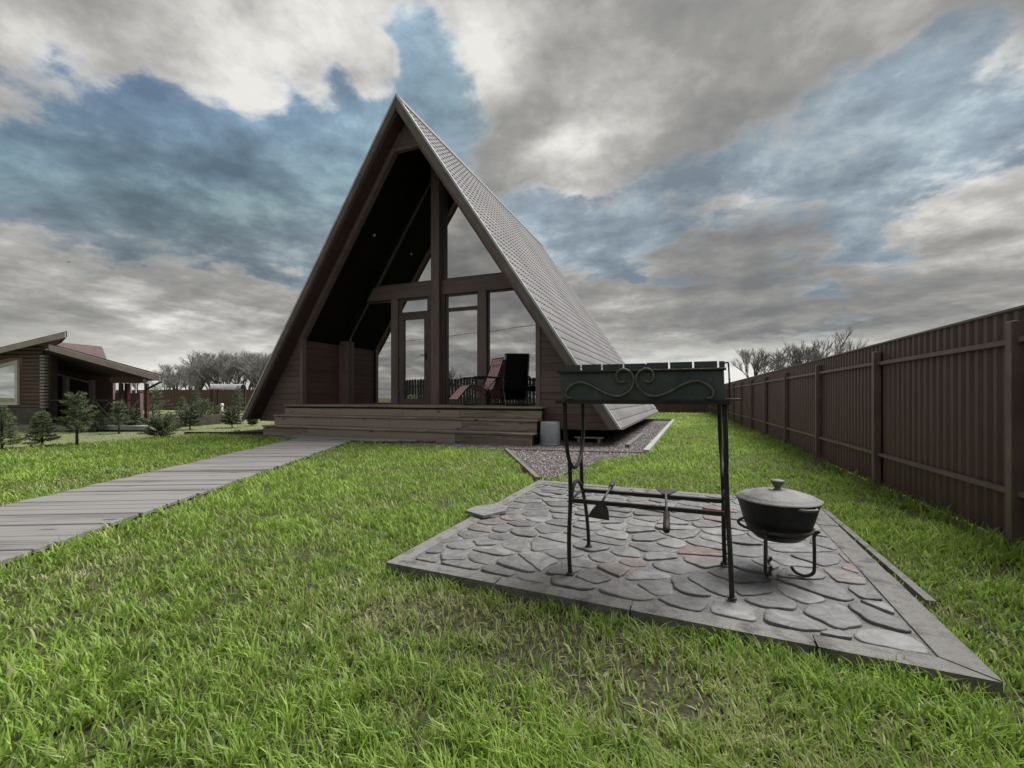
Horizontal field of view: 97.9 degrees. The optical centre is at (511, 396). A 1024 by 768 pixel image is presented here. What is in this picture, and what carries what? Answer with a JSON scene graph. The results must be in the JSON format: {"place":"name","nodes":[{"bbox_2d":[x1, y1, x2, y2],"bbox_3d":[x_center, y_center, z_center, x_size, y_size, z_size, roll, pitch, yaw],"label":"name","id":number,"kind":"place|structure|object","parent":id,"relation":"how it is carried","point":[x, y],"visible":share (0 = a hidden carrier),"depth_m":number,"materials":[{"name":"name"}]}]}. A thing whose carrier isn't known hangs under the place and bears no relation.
{"place":"outdoors","nodes":[
{"label":"outdoors","id":0,"kind":"place"},
{"bbox_2d":[0,412,1023,767],"bbox_3d":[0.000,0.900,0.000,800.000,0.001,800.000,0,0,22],"label":"ground","id":1,"kind":"structure","parent":0,"point":[686,710],"depth_m":1.56,"materials":[{"name":"plant"}]},
{"bbox_2d":[0,405,32,448],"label":"young conifer","id":2,"kind":"object","parent":1,"relation":"on","point":[8,431],"visible":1,"depth_m":7.58,"materials":[{"name":"green plant"}]},
{"bbox_2d":[21,410,62,446],"bbox_3d":[-8.440,0.562,8.012,0.547,0.697,0.611,0,0,-17],"label":"young conifer","id":3,"kind":"object","parent":1,"relation":"on","point":[41,433],"visible":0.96,"depth_m":7.99,"materials":[{"name":"green plant"}]},
{"bbox_2d":[54,391,98,445],"bbox_3d":[-7.990,0.385,8.201,0.734,1.030,0.626,0,0,22],"label":"young conifer","id":4,"kind":"object","parent":1,"relation":"on","point":[76,408],"visible":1,"depth_m":8.15,"materials":[{"name":"green plant"}]},
{"bbox_2d":[0,331,225,431],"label":"log lodge","id":5,"kind":"structure","parent":1,"relation":"on","point":[47,373],"depth_m":12.02,"materials":[{"name":"brown wood"}]},
{"bbox_2d":[0,360,19,404],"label":"window","id":6,"kind":"structure","parent":5,"relation":"in","point":[9,371],"depth_m":11.94,"materials":[{"name":"glass"}]},
{"bbox_2d":[58,374,66,405],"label":"veranda window","id":7,"kind":"structure","parent":5,"relation":"in","point":[61,378],"depth_m":13.86,"materials":[{"name":"white paint"}]},
{"bbox_2d":[65,376,88,405],"bbox_3d":[-13.448,-0.187,13.849,0.779,0.935,0.080,0,0,0],"label":"veranda window","id":8,"kind":"structure","parent":5,"relation":"in","point":[72,384],"depth_m":13.86,"materials":[{"name":"black glass"}]},
{"bbox_2d":[124,407,143,430],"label":"young conifer","id":9,"kind":"object","parent":1,"relation":"on","point":[136,414],"visible":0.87,"depth_m":11.77,"materials":[{"name":"green plant"}]},
{"bbox_2d":[3,410,273,447],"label":"worn turf","id":10,"kind":"structure","parent":1,"relation":"on","point":[97,436],"depth_m":10.95,"materials":[{"name":"green plant"}]},
{"bbox_2d":[78,409,108,431],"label":"young conifer","id":11,"kind":"object","parent":10,"relation":"on","point":[96,423],"visible":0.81,"depth_m":11.45,"materials":[{"name":"green plant"}]},
{"bbox_2d":[104,399,133,433],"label":"young conifer","id":12,"kind":"object","parent":10,"relation":"on","point":[119,415],"visible":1,"depth_m":10.82,"materials":[{"name":"green plant"}]},
{"bbox_2d":[138,410,183,436],"bbox_3d":[-7.708,0.581,9.782,0.712,0.648,0.770,0,0,-1],"label":"young conifer","id":13,"kind":"object","parent":10,"relation":"on","point":[156,423],"visible":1,"depth_m":9.70,"materials":[{"name":"green plant"}]},
{"bbox_2d":[149,373,179,389],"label":"bare tree","id":14,"kind":"object","parent":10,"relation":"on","point":[169,383],"visible":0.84,"depth_m":50.04,"materials":[{"name":"grey plant"}]},
{"bbox_2d":[155,368,189,389],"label":"bare tree","id":15,"kind":"object","parent":10,"relation":"on","point":[167,376],"visible":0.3,"depth_m":57.77,"materials":[{"name":"grey plant"}]},
{"bbox_2d":[174,395,187,411],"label":"young conifer","id":16,"kind":"object","parent":10,"relation":"on","point":[180,401],"visible":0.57,"depth_m":21.08,"materials":[{"name":"green plant"}]},
{"bbox_2d":[116,390,253,409],"bbox_3d":[-28.343,0.200,31.669,49.217,1.400,0.100,0,0,9],"label":"metal fence","id":17,"kind":"object","parent":10,"relation":"on","point":[174,396],"visible":0.1,"depth_m":30.54,"materials":[{"name":"brown metal"}]},
{"bbox_2d":[171,370,199,389],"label":"bare tree","id":18,"kind":"object","parent":10,"relation":"on","point":[178,378],"visible":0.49,"depth_m":46.31,"materials":[{"name":"grey plant"}]},
{"bbox_2d":[174,403,206,429],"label":"young conifer","id":19,"kind":"object","parent":10,"relation":"on","point":[188,413],"visible":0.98,"depth_m":12.11,"materials":[{"name":"green plant"}]},
{"bbox_2d":[189,388,201,408],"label":"young conifer","id":20,"kind":"object","parent":10,"relation":"on","point":[195,400],"visible":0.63,"depth_m":23.58,"materials":[{"name":"green plant"}]},
{"bbox_2d":[179,357,226,389],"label":"bare tree","id":21,"kind":"object","parent":10,"relation":"on","point":[201,373],"visible":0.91,"depth_m":41.35,"materials":[{"name":"grey plant"}]},
{"bbox_2d":[181,357,224,389],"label":"bare tree","id":22,"kind":"object","parent":10,"relation":"on","point":[193,380],"visible":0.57,"depth_m":42.85,"materials":[{"name":"grey plant"}]},
{"bbox_2d":[188,351,241,389],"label":"bare tree","id":23,"kind":"object","parent":10,"relation":"on","point":[217,382],"visible":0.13,"depth_m":42.96,"materials":[{"name":"grey plant"}]},
{"bbox_2d":[213,406,220,413],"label":"young conifer","id":24,"kind":"object","parent":10,"relation":"on","point":[217,408],"visible":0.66,"depth_m":20.04,"materials":[{"name":"green plant"}]},
{"bbox_2d":[210,384,246,410],"bbox_3d":[-15.891,0.086,25.000,1.560,1.627,0.827,0,0,-7],"label":"arched shelter","id":25,"kind":"object","parent":10,"relation":"on","point":[224,386],"visible":0.88,"depth_m":24.72,"materials":[{"name":"white"}]},
{"bbox_2d":[208,351,253,389],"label":"bare tree","id":26,"kind":"object","parent":10,"relation":"on","point":[226,368],"visible":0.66,"depth_m":41.80,"materials":[{"name":"grey plant"}]},
{"bbox_2d":[219,405,243,427],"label":"young conifer","id":27,"kind":"object","parent":10,"relation":"on","point":[231,419],"visible":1,"depth_m":12.89,"materials":[{"name":"green plant"}]},
{"bbox_2d":[229,386,246,410],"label":"young conifer","id":28,"kind":"object","parent":10,"relation":"on","point":[239,397],"visible":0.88,"depth_m":22.28,"materials":[{"name":"green plant"}]},
{"bbox_2d":[223,349,265,384],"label":"bare tree","id":29,"kind":"object","parent":10,"relation":"on","point":[247,361],"visible":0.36,"depth_m":40.59,"materials":[{"name":"grey plant"}]},
{"bbox_2d":[246,419,258,424],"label":"young conifer","id":30,"kind":"object","parent":10,"relation":"on","point":[252,422],"visible":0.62,"depth_m":13.77,"materials":[{"name":"green plant"}]},
{"bbox_2d":[240,352,271,389],"bbox_3d":[-22.067,-1.649,40.682,3.426,5.133,4.869,0,0,2],"label":"bare tree","id":31,"kind":"object","parent":10,"relation":"on","point":[253,371],"visible":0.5,"depth_m":39.32,"materials":[{"name":"grey plant"}]},
{"bbox_2d":[140,388,177,414],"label":"young conifer","id":32,"kind":"object","parent":1,"relation":"on","point":[153,408],"visible":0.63,"depth_m":14.87,"materials":[{"name":"green plant"}]},
{"bbox_2d":[152,364,188,389],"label":"bare tree","id":33,"kind":"object","parent":1,"relation":"on","point":[168,369],"visible":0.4,"depth_m":58.70,"materials":[{"name":"grey plant"}]},
{"bbox_2d":[178,351,222,389],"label":"bare tree","id":34,"kind":"object","parent":1,"relation":"on","point":[212,382],"visible":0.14,"depth_m":58.43,"materials":[{"name":"grey plant"}]},
{"bbox_2d":[197,399,216,414],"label":"young conifer","id":35,"kind":"object","parent":1,"relation":"on","point":[205,408],"visible":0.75,"depth_m":14.84,"materials":[{"name":"green plant"}]},
{"bbox_2d":[189,350,227,389],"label":"bare tree","id":36,"kind":"object","parent":1,"relation":"on","point":[193,357],"visible":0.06,"depth_m":59.21,"materials":[{"name":"grey plant"}]},
{"bbox_2d":[0,435,434,566],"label":"boardwalk","id":37,"kind":"structure","parent":1,"relation":"on","point":[33,525],"depth_m":3.85,"materials":[{"name":"grey wood"}]},
{"bbox_2d":[195,352,240,389],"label":"bare tree","id":38,"kind":"object","parent":1,"relation":"on","point":[218,356],"visible":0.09,"depth_m":57.74,"materials":[{"name":"grey plant"}]},
{"bbox_2d":[184,432,262,434],"bbox_3d":[-6.809,0.875,10.614,2.001,0.090,0.139,0,0,0],"label":"garden edging","id":39,"kind":"object","parent":1,"relation":"on","point":[229,433],"visible":0.5,"depth_m":10.59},
{"bbox_2d":[222,359,264,389],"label":"bare tree","id":40,"kind":"object","parent":1,"relation":"on","point":[250,386],"visible":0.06,"depth_m":58.66,"materials":[{"name":"grey plant"}]},
{"bbox_2d":[227,350,262,378],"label":"bare tree","id":41,"kind":"object","parent":1,"relation":"on","point":[254,355],"visible":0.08,"depth_m":57.72,"materials":[{"name":"grey plant"}]},
{"bbox_2d":[225,349,266,389],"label":"bare tree","id":42,"kind":"object","parent":1,"relation":"on","point":[244,381],"visible":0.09,"depth_m":62.37,"materials":[{"name":"grey plant"}]},
{"bbox_2d":[234,353,271,387],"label":"bare tree","id":43,"kind":"object","parent":1,"relation":"on","point":[249,358],"visible":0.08,"depth_m":61.06,"materials":[{"name":"grey plant"}]},
{"bbox_2d":[226,420,669,478],"bbox_3d":[-1.143,0.888,13.053,10.600,0.001,14.200,0,0,22],"label":"gravel bed","id":44,"kind":"object","parent":1,"relation":"on","point":[570,432],"visible":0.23,"depth_m":8.00,"materials":[{"name":"grey gravel"}]},
{"bbox_2d":[539,421,560,445],"bbox_3d":[0.710,0.673,8.309,0.400,0.430,0.400,0,0,22],"label":"bucket","id":45,"kind":"object","parent":44,"relation":"on","point":[549,433],"visible":0.94,"depth_m":8.15,"materials":[{"name":"grey plastic"}]},
{"bbox_2d":[574,436,603,442],"bbox_3d":[1.511,0.838,8.710,0.550,0.125,0.200,0,0,22],"label":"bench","id":46,"kind":"object","parent":44,"relation":"on","point":[591,437],"visible":0.76,"depth_m":8.68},
{"bbox_2d":[625,433,643,447],"bbox_3d":[2.500,0.859,9.016,0.080,0.058,2.600,0,0,22],"label":"drain channel","id":47,"kind":"object","parent":44,"relation":"on","point":[633,440],"visible":1,"depth_m":8.51,"materials":[{"name":"grey concrete"}]},
{"bbox_2d":[644,419,671,420],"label":"back kerb","id":48,"kind":"structure","parent":44,"relation":"on","point":[659,419],"depth_m":16.76,"materials":[{"name":"grey concrete"}]},
{"bbox_2d":[241,94,658,446],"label":"frame house","id":49,"kind":"structure","parent":1,"relation":"on","point":[435,277],"depth_m":11.14,"materials":[{"name":"brown wood"}]},
{"bbox_2d":[349,300,390,403],"bbox_3d":[-3.878,-1.205,12.258,1.450,2.780,0.065,0,0,22],"label":"window","id":50,"kind":"structure","parent":49,"relation":"in","point":[370,340],"depth_m":12.25,"materials":[{"name":"clear glass"}]},
{"bbox_2d":[375,180,430,287],"bbox_3d":[-2.861,-4.378,11.852,1.900,2.826,0.065,0,0,22],"label":"window","id":51,"kind":"structure","parent":49,"relation":"in","point":[410,261],"depth_m":11.74,"materials":[{"name":"clear glass"}]},
{"bbox_2d":[398,313,427,403],"bbox_3d":[-2.581,-1.000,11.686,0.917,2.360,0.147,0,0,22],"label":"door","id":52,"kind":"structure","parent":49,"relation":"in","point":[413,328],"depth_m":11.73,"materials":[{"name":"clear glass"}]},
{"bbox_2d":[399,297,427,314],"bbox_3d":[-2.561,-2.393,11.733,0.915,0.405,0.065,0,0,22],"label":"transom window","id":53,"kind":"structure","parent":49,"relation":"in","point":[412,305],"depth_m":11.74,"materials":[{"name":"clear glass"}]},
{"bbox_2d":[446,292,477,309],"bbox_3d":[-1.238,-2.408,11.204,0.925,0.375,0.065,0,0,22],"label":"transom window","id":54,"kind":"structure","parent":49,"relation":"in","point":[463,300],"depth_m":11.21,"materials":[{"name":"clear glass"}]},
{"bbox_2d":[446,307,477,403],"bbox_3d":[-1.238,-1.015,11.204,0.925,2.400,0.065,0,0,22],"label":"window","id":55,"kind":"structure","parent":49,"relation":"in","point":[461,324],"depth_m":11.21,"materials":[{"name":"clear glass"}]},
{"bbox_2d":[443,185,502,279],"bbox_3d":[-0.864,-4.393,11.055,1.920,2.855,0.065,0,0,22],"label":"window","id":56,"kind":"structure","parent":49,"relation":"in","point":[465,255],"depth_m":11.23,"materials":[{"name":"clear glass"}]},
{"bbox_2d":[448,357,504,404],"bbox_3d":[-0.789,-0.367,10.279,1.239,1.109,0.686,0,0,-28],"label":"reclining chair","id":57,"kind":"object","parent":49,"relation":"on","point":[490,378],"visible":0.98,"depth_m":10.30,"materials":[{"name":"metal"}]},
{"bbox_2d":[488,289,535,404],"bbox_3d":[0.125,-1.205,10.660,1.530,2.780,0.065,0,0,22],"label":"window","id":58,"kind":"structure","parent":49,"relation":"in","point":[511,329],"depth_m":10.74,"materials":[{"name":"clear glass"}]},
{"bbox_2d":[500,353,529,405],"bbox_3d":[0.055,-0.367,9.957,0.616,1.109,1.239,0,0,-6],"label":"reclining chair","id":59,"kind":"object","parent":49,"relation":"on","point":[516,376],"visible":0.98,"depth_m":9.58,"materials":[{"name":"black fabric"}]},
{"bbox_2d":[504,448,539,480],"bbox_3d":[0.086,0.885,6.071,0.050,0.070,2.696,0,0,-8],"label":"gravel edging","id":60,"kind":"object","parent":1,"relation":"on","point":[535,476],"visible":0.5,"depth_m":5.50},
{"bbox_2d":[510,449,641,453],"bbox_3d":[1.010,0.892,7.225,2.113,0.055,0.035,0,0,12],"label":"gravel edging","id":61,"kind":"object","parent":1,"relation":"on","point":[576,450],"visible":0.43,"depth_m":7.21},
{"bbox_2d":[643,419,674,453],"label":"concrete kerb","id":62,"kind":"structure","parent":1,"relation":"on","point":[650,445],"depth_m":8.71,"materials":[{"name":"grey concrete"}]},
{"bbox_2d":[653,404,710,412],"bbox_3d":[3.540,0.190,26.265,15.616,1.420,0.100,0,0,11],"label":"metal fence","id":63,"kind":"object","parent":1,"relation":"on","point":[670,408],"visible":0.02,"depth_m":25.11,"materials":[{"name":"brown metal"}]},
{"bbox_2d":[386,480,1002,699],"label":"stone patio","id":64,"kind":"structure","parent":1,"relation":"on","point":[846,599],"depth_m":2.11,"materials":[{"name":"stone"}]},
{"bbox_2d":[465,504,508,517],"bbox_3d":[-0.167,0.832,3.287,0.255,0.020,0.318,0,0,45],"label":"flat stone","id":65,"kind":"object","parent":64,"relation":"on","point":[486,511],"visible":1,"depth_m":3.23,"materials":[{"name":"grey stone"}]},
{"bbox_2d":[555,361,740,600],"bbox_3d":[0.659,0.336,2.185,0.792,1.021,0.466,0,0,22],"label":"grill","id":66,"kind":"object","parent":64,"relation":"on","point":[699,383],"visible":1,"depth_m":2.00,"materials":[{"name":"metal"}]},
{"bbox_2d":[588,480,615,519],"bbox_3d":[0.473,0.506,2.236,0.102,0.104,0.437,0,0,22],"label":"fire shovel","id":67,"kind":"object","parent":66,"relation":"on","point":[599,510],"visible":1,"depth_m":2.07,"materials":[{"name":"metal"}]},
{"bbox_2d":[656,488,677,533],"bbox_3d":[0.667,0.480,1.973,0.110,0.024,0.760,0,0,22],"label":"fire shovel","id":68,"kind":"object","parent":66,"relation":"on","point":[666,518],"visible":1,"depth_m":1.82,"materials":[{"name":"metal"}]},
{"bbox_2d":[737,517,820,577],"bbox_3d":[1.285,0.726,2.177,0.333,0.233,0.338,0,0,-13],"label":"cauldron stand","id":69,"kind":"object","parent":64,"relation":"on","point":[814,533],"visible":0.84,"depth_m":2.05,"materials":[{"name":"black metal"}]},
{"bbox_2d":[735,479,823,542],"bbox_3d":[1.304,0.551,2.176,0.389,0.295,0.378,0,0,22],"label":"cauldron","id":70,"kind":"object","parent":69,"relation":"on","point":[776,508],"visible":0.98,"depth_m":2.06,"materials":[{"name":"metal"}]},
{"bbox_2d":[732,347,777,377],"bbox_3d":[18.137,-1.487,33.680,3.556,4.802,3.036,0,0,8],"label":"bare tree","id":71,"kind":"object","parent":1,"relation":"on","point":[747,360],"visible":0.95,"depth_m":33.33,"materials":[{"name":"grey plant"}]},
{"bbox_2d":[758,342,821,374],"bbox_3d":[20.571,-1.764,32.567,4.401,5.351,4.706,0,0,43],"label":"bare tree","id":72,"kind":"object","parent":1,"relation":"on","point":[783,359],"visible":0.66,"depth_m":32.92,"materials":[{"name":"grey plant"}]},
{"bbox_2d":[792,336,833,361],"bbox_3d":[21.985,-1.765,32.156,2.888,5.367,3.315,0,0,1],"label":"bare tree","id":73,"kind":"object","parent":1,"relation":"on","point":[809,350],"visible":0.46,"depth_m":32.25,"materials":[{"name":"grey plant"}]},
{"bbox_2d":[807,326,869,360],"bbox_3d":[22.014,-1.903,29.860,3.708,5.646,2.609,0,0,8],"label":"bare tree","id":74,"kind":"object","parent":1,"relation":"on","point":[818,355],"visible":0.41,"depth_m":30.03,"materials":[{"name":"grey plant"}]},
{"bbox_2d":[711,305,1023,547],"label":"metal fence","id":75,"kind":"object","parent":1,"relation":"on","point":[936,415],"visible":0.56,"depth_m":3.67,"materials":[{"name":"brown metal"}]},
{"bbox_2d":[822,509,936,608],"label":"patio kerb","id":76,"kind":"structure","parent":1,"relation":"on","point":[885,564],"depth_m":2.27,"materials":[{"name":"concrete"}]},
{"bbox_2d":[782,443,1017,554],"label":"dry weeds","id":77,"kind":"object","parent":1,"relation":"on","point":[893,492],"visible":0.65,"depth_m":4.02,"materials":[{"name":"green plant"}]},
{"bbox_2d":[0,0,1023,389],"label":"sky","id":78,"kind":"structure","parent":0,"point":[707,178],"materials":[{"name":"grey"}]}
]}

